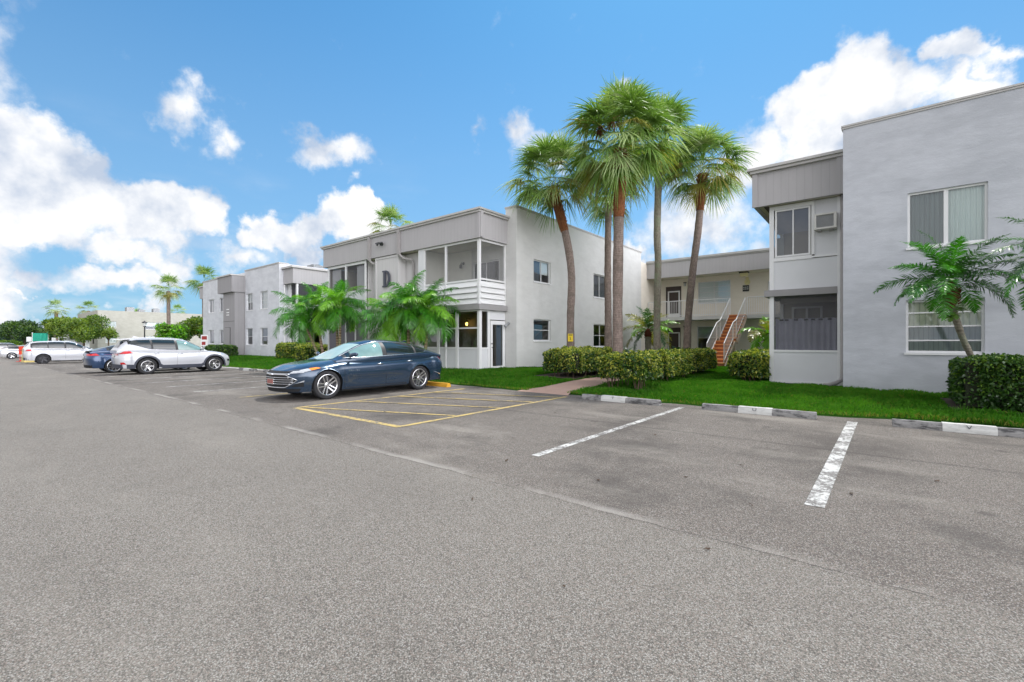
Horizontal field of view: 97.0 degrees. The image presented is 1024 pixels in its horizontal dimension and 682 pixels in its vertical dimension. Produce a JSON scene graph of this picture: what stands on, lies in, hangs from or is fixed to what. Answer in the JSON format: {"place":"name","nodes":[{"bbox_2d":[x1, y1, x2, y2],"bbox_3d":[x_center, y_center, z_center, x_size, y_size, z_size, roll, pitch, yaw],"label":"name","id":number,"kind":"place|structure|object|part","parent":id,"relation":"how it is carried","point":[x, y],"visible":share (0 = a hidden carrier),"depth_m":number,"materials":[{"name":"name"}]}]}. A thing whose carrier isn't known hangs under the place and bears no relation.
{"place":"outdoors","nodes":[
{"label":"outdoors","id":0,"kind":"place"},
{"bbox_2d":[0,358,1023,681],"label":"road","id":1,"kind":"structure","parent":0,"point":[144,536],"depth_m":2.66,"materials":[{"name":"grey asphalt"}]},
{"bbox_2d":[0,357,1023,620],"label":"parking lot","id":2,"kind":"structure","parent":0,"point":[904,521],"depth_m":5.13,"materials":[{"name":"grey asphalt"}]},
{"bbox_2d":[0,343,15,347],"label":"parked car","id":3,"kind":"object","parent":2,"relation":"on","point":[2,345],"visible":0.23,"depth_m":74.32,"materials":[{"name":"silver metal"}]},
{"bbox_2d":[0,340,23,344],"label":"hedge","id":4,"kind":"object","parent":2,"relation":"on","point":[16,342],"visible":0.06,"depth_m":99.53,"materials":[{"name":"green plant"}]},
{"bbox_2d":[0,345,24,358],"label":"parked car","id":5,"kind":"object","parent":2,"relation":"on","point":[11,352],"visible":0.41,"depth_m":47.86,"materials":[{"name":"silver metal"}]},
{"bbox_2d":[16,346,23,361],"bbox_3d":[-42.196,1.128,39.280,1.240,1.320,0.550,0,0,10],"label":"barrier sign","id":6,"kind":"object","parent":2,"relation":"on","point":[20,349],"visible":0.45,"depth_m":39.30,"materials":[{"name":"orange plastic"}]},
{"bbox_2d":[0,318,50,344],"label":"tree","id":7,"kind":"object","parent":2,"relation":"on","point":[23,329],"visible":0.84,"depth_m":83.58,"materials":[{"name":"green plant"}]},
{"bbox_2d":[26,333,58,341],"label":"awning","id":8,"kind":"object","parent":2,"relation":"on","point":[39,337],"visible":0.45,"depth_m":77.68,"materials":[{"name":"teal fabric"}]},
{"bbox_2d":[22,341,91,363],"bbox_3d":[-34.990,0.862,35.606,2.124,1.759,4.697,0,0,39],"label":"suv","id":9,"kind":"object","parent":2,"relation":"on","point":[42,352],"visible":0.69,"depth_m":34.41,"materials":[{"name":"white paint"}]},
{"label":"side window","id":10,"kind":"part","parent":9,"relation":"part of","materials":[{"name":"grey glass"}]},
{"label":"side window","id":11,"kind":"part","parent":9,"relation":"part of","materials":[{"name":"grey glass"}]},
{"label":"side window","id":12,"kind":"part","parent":9,"relation":"part of","materials":[{"name":"grey glass"}]},
{"bbox_2d":[82,345,188,372],"bbox_3d":[-19.152,0.833,23.622,1.986,1.440,4.750,0,0,39],"label":"liftback","id":13,"kind":"object","parent":2,"relation":"on","point":[100,358],"visible":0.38,"depth_m":21.74,"materials":[{"name":"blue paint"}]},
{"bbox_2d":[110,336,229,373],"bbox_3d":[-16.633,0.649,22.363,2.072,1.760,4.672,0,0,39],"label":"suv","id":14,"kind":"object","parent":2,"relation":"on","point":[142,355],"visible":1,"depth_m":21.30,"materials":[{"name":"white paint"}]},
{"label":"side window","id":15,"kind":"part","parent":14,"relation":"part of","materials":[{"name":"grey glass"}]},
{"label":"side window","id":16,"kind":"part","parent":14,"relation":"part of","materials":[{"name":"grey glass"}]},
{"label":"side window","id":17,"kind":"part","parent":14,"relation":"part of","materials":[{"name":"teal glass"}]},
{"bbox_2d":[238,368,257,370],"bbox_3d":[-13.423,1.448,23.030,1.950,0.128,0.189,0,0,39],"label":"wheel stop","id":18,"kind":"object","parent":2,"relation":"on","point":[247,369],"visible":0.97,"depth_m":22.86,"materials":[{"name":"concrete"}]},
{"bbox_2d":[266,339,441,398],"bbox_3d":[-4.215,0.681,12.719,2.026,1.458,4.935,0,0,39],"label":"sedan","id":19,"kind":"object","parent":2,"relation":"on","point":[356,364],"visible":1,"depth_m":11.88,"materials":[{"name":"blue paint"}]},
{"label":"front side window","id":20,"kind":"part","parent":19,"relation":"part of","materials":[{"name":"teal glass"}]},
{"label":"rear side window","id":21,"kind":"part","parent":19,"relation":"part of","materials":[{"name":"black glass"}]},
{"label":"quarter window","id":22,"kind":"part","parent":19,"relation":"part of","materials":[{"name":"black glass"}]},
{"bbox_2d":[294,389,564,426],"bbox_3d":[-1.614,1.402,10.465,3.550,0.007,5.265,0,0,39],"label":"hatched bay marking","id":23,"kind":"object","parent":2,"relation":"on","point":[387,424],"visible":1,"depth_m":9.30,"materials":[{"name":"yellow paint"}]},
{"bbox_2d":[426,381,450,386],"bbox_3d":[-2.663,1.350,14.445,1.880,0.120,0.175,0,0,39],"label":"wheel stop","id":24,"kind":"object","parent":2,"relation":"on","point":[438,384],"visible":0.55,"depth_m":14.06,"materials":[{"name":"yellow paint"}]},
{"bbox_2d":[533,407,684,455],"bbox_3d":[1.946,1.406,7.592,0.110,0.001,5.250,0,0,39],"label":"parking line","id":25,"kind":"object","parent":2,"relation":"on","point":[592,436],"visible":1,"depth_m":6.82,"materials":[{"name":"white paint"}]},
{"bbox_2d":[581,394,660,405],"bbox_3d":[2.488,1.346,10.493,1.900,0.128,0.188,0,0,38],"label":"wheel stop","id":26,"kind":"object","parent":2,"relation":"on","point":[622,399],"visible":1,"depth_m":10.38,"materials":[{"name":"concrete"}]},
{"bbox_2d":[702,403,816,418],"bbox_3d":[4.734,1.346,8.802,1.960,0.128,0.188,0,0,37],"label":"wheel stop","id":27,"kind":"object","parent":2,"relation":"on","point":[765,411],"visible":1,"depth_m":8.68,"materials":[{"name":"concrete"}]},
{"bbox_2d":[804,421,857,507],"bbox_3d":[4.246,1.406,5.871,0.145,0.001,5.230,0,0,40],"label":"parking line","id":28,"kind":"object","parent":2,"relation":"on","point":[819,494],"visible":1,"depth_m":4.88,"materials":[{"name":"white paint"}]},
{"bbox_2d":[892,418,1023,437],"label":"wheel stop","id":29,"kind":"object","parent":2,"relation":"on","point":[971,429],"visible":1,"depth_m":6.99,"materials":[{"name":"concrete"}]},
{"bbox_2d":[0,0,1023,328],"label":"sky","id":30,"kind":"structure","parent":0,"point":[141,141],"materials":[{"name":"blue"}]},
{"bbox_2d":[229,356,1023,428],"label":"lawn","id":31,"kind":"structure","parent":0,"point":[905,418],"depth_m":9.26,"materials":[{"name":"green plant"}]},
{"bbox_2d":[42,298,70,340],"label":"fan palm","id":32,"kind":"object","parent":31,"relation":"on","point":[56,312],"visible":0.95,"depth_m":86.23,"materials":[{"name":"green plant"}]},
{"bbox_2d":[41,315,72,340],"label":"tree","id":33,"kind":"object","parent":31,"relation":"on","point":[51,324],"visible":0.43,"depth_m":72.97,"materials":[{"name":"green plant"}]},
{"bbox_2d":[61,334,89,347],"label":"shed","id":34,"kind":"structure","parent":31,"relation":"on","point":[87,343],"depth_m":74.02,"materials":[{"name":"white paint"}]},
{"bbox_2d":[52,314,110,345],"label":"tree","id":35,"kind":"object","parent":31,"relation":"on","point":[83,329],"visible":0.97,"depth_m":72.95,"materials":[{"name":"green plant"}]},
{"bbox_2d":[76,300,98,313],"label":"fan palm","id":36,"kind":"object","parent":31,"relation":"on","point":[85,304],"visible":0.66,"depth_m":92.88,"materials":[{"name":"green plant"}]},
{"bbox_2d":[98,326,119,345],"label":"tree","id":37,"kind":"object","parent":31,"relation":"on","point":[109,333],"visible":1,"depth_m":75.13,"materials":[{"name":"green plant"}]},
{"bbox_2d":[142,321,146,336],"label":"street lamp","id":38,"kind":"object","parent":31,"relation":"on","point":[144,323],"visible":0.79,"depth_m":43.00,"materials":[{"name":"black metal"}]},
{"bbox_2d":[148,272,188,324],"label":"fan palm","id":39,"kind":"object","parent":31,"relation":"on","point":[168,296],"visible":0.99,"depth_m":49.80,"materials":[{"name":"green plant"}]},
{"bbox_2d":[155,322,189,339],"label":"tree","id":40,"kind":"object","parent":31,"relation":"on","point":[172,331],"visible":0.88,"depth_m":46.86,"materials":[{"name":"green plant"}]},
{"bbox_2d":[153,321,193,341],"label":"tree","id":41,"kind":"object","parent":31,"relation":"on","point":[189,337],"visible":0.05,"depth_m":51.60,"materials":[{"name":"green plant"}]},
{"bbox_2d":[166,304,185,313],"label":"fan palm","id":42,"kind":"object","parent":31,"relation":"on","point":[175,306],"visible":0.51,"depth_m":100.47,"materials":[{"name":"green plant"}]},
{"bbox_2d":[182,315,202,338],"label":"tree","id":43,"kind":"object","parent":31,"relation":"on","point":[195,323],"visible":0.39,"depth_m":49.49,"materials":[{"name":"green plant"}]},
{"bbox_2d":[185,265,221,346],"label":"fan palm","id":44,"kind":"object","parent":31,"relation":"on","point":[203,270],"visible":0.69,"depth_m":60.33,"materials":[{"name":"green plant"}]},
{"bbox_2d":[201,335,207,345],"bbox_3d":[-24.568,0.510,36.261,0.600,2.000,0.114,0,0,5],"label":"notice board","id":45,"kind":"object","parent":31,"relation":"on","point":[204,340],"visible":0.72,"depth_m":36.20,"materials":[{"name":"white paint"}]},
{"bbox_2d":[204,344,238,355],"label":"hedge","id":46,"kind":"object","parent":31,"relation":"on","point":[230,350],"visible":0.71,"depth_m":34.44,"materials":[{"name":"green plant"}]},
{"bbox_2d":[198,262,327,356],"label":"apartment building","id":47,"kind":"structure","parent":31,"relation":"on","point":[237,308],"depth_m":36.10,"materials":[{"name":"grey paint"}]},
{"bbox_2d":[210,330,213,343],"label":"window","id":48,"kind":"structure","parent":47,"relation":"in","point":[212,331],"depth_m":42.15,"materials":[{"name":"white paint"}]},
{"bbox_2d":[225,328,229,344],"bbox_3d":[-23.359,0.010,37.218,1.050,2.200,0.047,0,0,39],"label":"door","id":49,"kind":"structure","parent":47,"relation":"in","point":[227,330],"depth_m":37.15,"materials":[{"name":"grey"}]},
{"bbox_2d":[247,293,252,310],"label":"window","id":50,"kind":"structure","parent":47,"relation":"in","point":[250,296],"depth_m":36.65,"materials":[{"name":"white paint"}]},
{"bbox_2d":[248,328,252,345],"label":"window","id":51,"kind":"structure","parent":47,"relation":"in","point":[250,329],"depth_m":36.56,"materials":[{"name":"grey glass"}]},
{"bbox_2d":[260,291,267,309],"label":"window","id":52,"kind":"structure","parent":47,"relation":"in","point":[265,294],"depth_m":34.90,"materials":[{"name":"glass"}]},
{"bbox_2d":[260,328,267,345],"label":"window","id":53,"kind":"structure","parent":47,"relation":"in","point":[265,330],"depth_m":34.83,"materials":[{"name":"grey glass"}]},
{"bbox_2d":[307,264,323,268],"bbox_3d":[-15.961,-5.696,36.859,0.970,0.952,0.972,0,0,33],"label":"rooftop unit","id":54,"kind":"object","parent":47,"relation":"on","point":[315,265],"visible":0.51,"depth_m":36.51,"materials":[{"name":"metal"}]},
{"bbox_2d":[275,341,318,358],"bbox_3d":[-13.913,0.677,29.534,4.715,1.320,1.570,0,0,39],"label":"hedge","id":55,"kind":"object","parent":31,"relation":"on","point":[285,350],"visible":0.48,"depth_m":29.27,"materials":[{"name":"green plant"}]},
{"bbox_2d":[294,344,327,360],"bbox_3d":[-11.572,0.744,26.624,1.991,1.184,1.870,0,0,39],"label":"hedge","id":56,"kind":"object","parent":31,"relation":"on","point":[304,351],"visible":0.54,"depth_m":25.96,"materials":[{"name":"green plant"}]},
{"bbox_2d":[268,279,371,355],"bbox_3d":[-9.027,-0.834,21.830,5.370,4.355,3.870,0,0,39],"label":"palm cluster","id":57,"kind":"object","parent":31,"relation":"on","point":[330,311],"visible":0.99,"depth_m":21.31,"materials":[{"name":"green palm leaf"},{"name":"light green palm leaf"},{"name":"bark"}]},
{"bbox_2d":[222,355,455,370],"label":"grass","id":58,"kind":"structure","parent":31,"relation":"on","point":[269,358],"depth_m":28.08,"materials":[{"name":"green plant"}]},
{"bbox_2d":[369,202,413,233],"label":"fan palm","id":59,"kind":"object","parent":31,"relation":"on","point":[389,213],"visible":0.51,"depth_m":34.09,"materials":[{"name":"green plant"}]},
{"bbox_2d":[357,269,460,348],"bbox_3d":[-4.043,-0.733,18.273,4.636,4.121,3.309,0,0,39],"label":"palm cluster","id":60,"kind":"object","parent":31,"relation":"on","point":[404,318],"visible":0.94,"depth_m":17.67,"materials":[{"name":"green palm leaf"},{"name":"light green palm leaf"},{"name":"bark"}]},
{"bbox_2d":[320,205,641,369],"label":"apartment building","id":61,"kind":"structure","parent":31,"relation":"on","point":[507,274],"depth_m":20.89,"materials":[{"name":"white paint"}]},
{"bbox_2d":[474,259,499,281],"bbox_3d":[-1.121,-3.075,20.306,1.580,0.970,0.090,0,0,39],"label":"window","id":62,"kind":"structure","parent":61,"relation":"in","point":[483,264],"depth_m":20.46,"materials":[{"name":"glass"}]},
{"bbox_2d":[490,320,504,367],"bbox_3d":[-0.618,0.200,19.150,0.159,2.100,0.931,0,0,34],"label":"door","id":63,"kind":"structure","parent":61,"relation":"in","point":[498,324],"depth_m":19.28,"materials":[{"name":"white paint"}]},
{"bbox_2d":[533,260,551,284],"bbox_3d":[1.333,-3.120,20.654,0.195,1.040,1.400,0,0,39],"label":"window","id":64,"kind":"structure","parent":61,"relation":"in","point":[540,267],"depth_m":20.66,"materials":[{"name":"glass"}]},
{"bbox_2d":[533,319,551,341],"bbox_3d":[1.348,-0.470,20.642,0.155,1.020,1.400,0,0,39],"label":"window","id":65,"kind":"structure","parent":61,"relation":"in","point":[534,319],"depth_m":20.87,"materials":[{"name":"white paint"}]},
{"bbox_2d":[593,274,604,298],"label":"window","id":66,"kind":"structure","parent":61,"relation":"in","point":[598,281],"depth_m":24.98,"materials":[{"name":"glass"}]},
{"bbox_2d":[594,324,604,347],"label":"window","id":67,"kind":"structure","parent":61,"relation":"in","point":[599,335],"depth_m":24.99,"materials":[{"name":"white paint"}]},
{"bbox_2d":[428,366,596,389],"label":"grass","id":68,"kind":"structure","parent":31,"relation":"on","point":[528,382],"depth_m":15.44,"materials":[{"name":"green plant"}]},
{"bbox_2d":[492,126,600,346],"bbox_3d":[1.704,-3.735,19.140,4.460,10.097,4.324,0,0,39],"label":"fan palm","id":69,"kind":"object","parent":31,"relation":"on","point":[552,150],"visible":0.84,"depth_m":18.80,"materials":[{"name":"green plant"}]},
{"bbox_2d":[568,334,572,340],"bbox_3d":[2.424,-0.140,18.797,0.210,0.320,0.036,0,0,11],"label":"notice sign","id":70,"kind":"object","parent":69,"relation":"attached to","point":[570,337],"visible":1,"depth_m":18.79,"materials":[{"name":"yellow plastic"}]},
{"bbox_2d":[579,150,646,346],"bbox_3d":[4.383,-3.695,20.397,3.520,10.013,3.805,0,0,39],"label":"fan palm","id":71,"kind":"object","parent":31,"relation":"on","point":[607,296],"visible":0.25,"depth_m":20.41,"materials":[{"name":"plant"}]},
{"bbox_2d":[518,364,724,394],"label":"path","id":72,"kind":"structure","parent":31,"relation":"on","point":[564,388],"depth_m":13.25,"materials":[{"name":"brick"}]},
{"bbox_2d":[555,71,699,352],"bbox_3d":[3.941,-4.196,16.470,4.896,11.017,4.932,0,0,-13],"label":"fan palm","id":73,"kind":"object","parent":31,"relation":"on","point":[614,176],"visible":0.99,"depth_m":16.05,"materials":[{"name":"green plant"}]},
{"bbox_2d":[653,120,757,348],"bbox_3d":[8.688,-4.264,20.503,4.685,11.156,4.507,0,0,39],"label":"fan palm","id":74,"kind":"object","parent":31,"relation":"on","point":[710,139],"visible":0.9,"depth_m":20.32,"materials":[{"name":"green plant"}]},
{"bbox_2d":[641,247,779,360],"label":"apartment building","id":75,"kind":"structure","parent":31,"relation":"on","point":[737,277],"depth_m":28.37,"materials":[{"name":"beige paint"}]},
{"bbox_2d":[666,286,680,316],"bbox_3d":[10.845,-2.590,30.355,1.050,2.100,0.110,0,0,39],"label":"door","id":76,"kind":"structure","parent":75,"relation":"in","point":[672,293],"depth_m":30.38,"materials":[{"name":"brown paint"}]},
{"bbox_2d":[667,328,680,349],"bbox_3d":[10.845,0.160,30.355,1.050,2.100,0.110,0,0,39],"label":"door","id":77,"kind":"structure","parent":75,"relation":"in","point":[675,336],"depth_m":30.31,"materials":[{"name":"brown paint"}]},
{"bbox_2d":[697,326,722,347],"bbox_3d":[12.602,-0.175,28.871,1.610,1.550,0.205,0,0,39],"label":"window","id":78,"kind":"structure","parent":75,"relation":"in","point":[702,331],"depth_m":29.09,"materials":[{"name":"grey glass"}]},
{"bbox_2d":[698,280,730,303],"bbox_3d":[12.800,-3.080,28.710,2.020,1.420,0.205,0,0,39],"label":"window","id":79,"kind":"structure","parent":75,"relation":"in","point":[714,290],"depth_m":28.71,"materials":[{"name":"glass"}]},
{"bbox_2d":[661,366,769,381],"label":"grass","id":80,"kind":"structure","parent":31,"relation":"on","point":[722,373],"depth_m":16.17,"materials":[{"name":"green plant"}]},
{"bbox_2d":[706,298,746,365],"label":"staircase","id":81,"kind":"structure","parent":31,"relation":"on","point":[732,324],"depth_m":24.32,"materials":[{"name":"orange paint"}]},
{"bbox_2d":[738,316,774,349],"bbox_3d":[12.336,0.034,21.901,2.334,2.652,2.151,0,0,-34],"label":"flowering shrub","id":82,"kind":"object","parent":31,"relation":"on","point":[761,335],"visible":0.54,"depth_m":21.78,"materials":[{"name":"green plant"}]},
{"bbox_2d":[535,370,1022,413],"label":"mulch bed","id":83,"kind":"object","parent":31,"relation":"on","point":[951,402],"visible":0.13,"depth_m":15.40,"materials":[{"name":"soil"}]},
{"bbox_2d":[542,345,626,376],"bbox_3d":[2.848,0.694,17.006,1.881,1.081,4.358,0,0,39],"label":"hedge","id":84,"kind":"object","parent":83,"relation":"on","point":[573,359],"visible":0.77,"depth_m":15.62,"materials":[{"name":"green plant"}]},
{"bbox_2d":[595,349,662,388],"bbox_3d":[3.324,0.767,12.938,1.755,1.092,1.677,0,0,39],"label":"hedge","id":85,"kind":"object","parent":83,"relation":"on","point":[645,365],"visible":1,"depth_m":12.43,"materials":[{"name":"green plant"}]},
{"bbox_2d":[623,306,678,350],"bbox_3d":[7.823,-0.366,25.914,3.216,3.452,3.472,0,0,39],"label":"date palm","id":86,"kind":"object","parent":83,"relation":"on","point":[645,321],"visible":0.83,"depth_m":25.72,"materials":[{"name":"green plant"}]},
{"bbox_2d":[629,348,694,380],"bbox_3d":[5.010,0.756,15.188,1.633,1.058,3.175,0,0,39],"label":"hedge","id":87,"kind":"object","parent":83,"relation":"on","point":[674,361],"visible":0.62,"depth_m":14.51,"materials":[{"name":"green plant"}]},
{"bbox_2d":[613,89,713,349],"bbox_3d":[6.751,-5.082,20.993,5.034,12.787,5.067,0,0,39],"label":"fan palm","id":88,"kind":"object","parent":83,"relation":"on","point":[679,108],"visible":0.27,"depth_m":20.86,"materials":[{"name":"green plant"}]},
{"bbox_2d":[679,347,717,372],"bbox_3d":[7.191,0.753,17.953,1.408,1.063,3.143,0,0,39],"label":"hedge","id":89,"kind":"object","parent":83,"relation":"on","point":[705,359],"visible":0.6,"depth_m":17.24,"materials":[{"name":"green plant"}]},
{"bbox_2d":[727,347,771,380],"bbox_3d":[7.977,0.752,14.952,1.348,1.126,2.333,0,0,39],"label":"hedge","id":90,"kind":"object","parent":83,"relation":"on","point":[753,363],"visible":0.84,"depth_m":14.21,"materials":[{"name":"green plant"}]},
{"bbox_2d":[945,352,1023,411],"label":"hedge","id":91,"kind":"object","parent":83,"relation":"on","point":[992,380],"visible":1,"depth_m":8.50,"materials":[{"name":"green plant"}]},
{"bbox_2d":[975,217,1023,310],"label":"date palm","id":92,"kind":"object","parent":83,"relation":"on","point":[1017,271],"visible":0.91,"depth_m":8.33,"materials":[{"name":"palm frond leaf"},{"name":"bark"}]},
{"bbox_2d":[747,82,1023,393],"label":"apartment building","id":93,"kind":"structure","parent":31,"relation":"on","point":[945,172],"depth_m":11.50,"materials":[{"name":"grey paint"}]},
{"bbox_2d":[775,205,810,257],"bbox_3d":[8.516,-3.295,13.758,0.920,1.450,0.102,0,0,39],"label":"window","id":94,"kind":"structure","parent":93,"relation":"in","point":[792,220],"depth_m":13.76,"materials":[{"name":"glass"}]},
{"bbox_2d":[792,306,822,318],"bbox_3d":[9.834,-0.420,15.115,0.860,1.460,0.070,0,0,39],"label":"inner window frame","id":95,"kind":"structure","parent":93,"relation":"in","point":[821,307],"depth_m":15.08,"materials":[{"name":"white paint"}]},
{"bbox_2d":[814,211,836,232],"bbox_3d":[9.062,-3.430,13.089,0.530,0.480,0.310,0,0,39],"label":"air conditioner","id":96,"kind":"object","parent":93,"relation":"attached to","point":[825,221],"visible":1,"depth_m":13.00,"materials":[{"name":"metal"}]},
{"bbox_2d":[904,298,983,355],"bbox_3d":[10.423,-0.335,10.949,1.440,1.350,0.207,0,0,39],"label":"window","id":97,"kind":"structure","parent":93,"relation":"in","point":[926,334],"depth_m":11.07,"materials":[{"name":"glass"}]},
{"bbox_2d":[906,182,987,250],"bbox_3d":[10.448,-2.970,10.916,1.460,1.420,0.187,0,0,39],"label":"window","id":98,"kind":"structure","parent":93,"relation":"in","point":[949,214],"depth_m":10.92,"materials":[{"name":"glass"}]},
{"bbox_2d":[873,230,1023,356],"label":"date palm","id":99,"kind":"object","parent":31,"relation":"on","point":[949,290],"visible":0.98,"depth_m":9.14,"materials":[{"name":"palm frond leaf"},{"name":"bark"}]},
{"bbox_3d":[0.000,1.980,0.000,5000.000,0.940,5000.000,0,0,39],"label":"ground","id":100,"kind":"structure","parent":0,"visible":0},
{"bbox_2d":[0,335,50,343],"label":"tree","id":101,"kind":"object","parent":100,"relation":"on","point":[6,338],"visible":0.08,"depth_m":111.42,"materials":[{"name":"green plant"}]},
{"bbox_2d":[78,310,201,348],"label":"apartment building","id":102,"kind":"structure","parent":100,"relation":"on","point":[127,324],"depth_m":83.15,"materials":[{"name":"beige paint"}]},
{"bbox_2d":[105,321,115,326],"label":"window","id":103,"kind":"structure","parent":102,"relation":"in","point":[113,323],"depth_m":80.81,"materials":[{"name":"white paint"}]},
{"bbox_2d":[105,337,115,342],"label":"window","id":104,"kind":"structure","parent":102,"relation":"in","point":[106,341],"depth_m":80.61,"materials":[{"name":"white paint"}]},
{"bbox_2d":[125,307,133,310],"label":"rooftop unit","id":105,"kind":"object","parent":102,"relation":"on","point":[129,308],"visible":0.76,"depth_m":84.08,"materials":[{"name":"metal"}]},
{"bbox_2d":[146,322,160,329],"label":"sign","id":106,"kind":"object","parent":102,"relation":"in","point":[150,324],"depth_m":85.04,"materials":[{"name":"white paint"}]}
]}

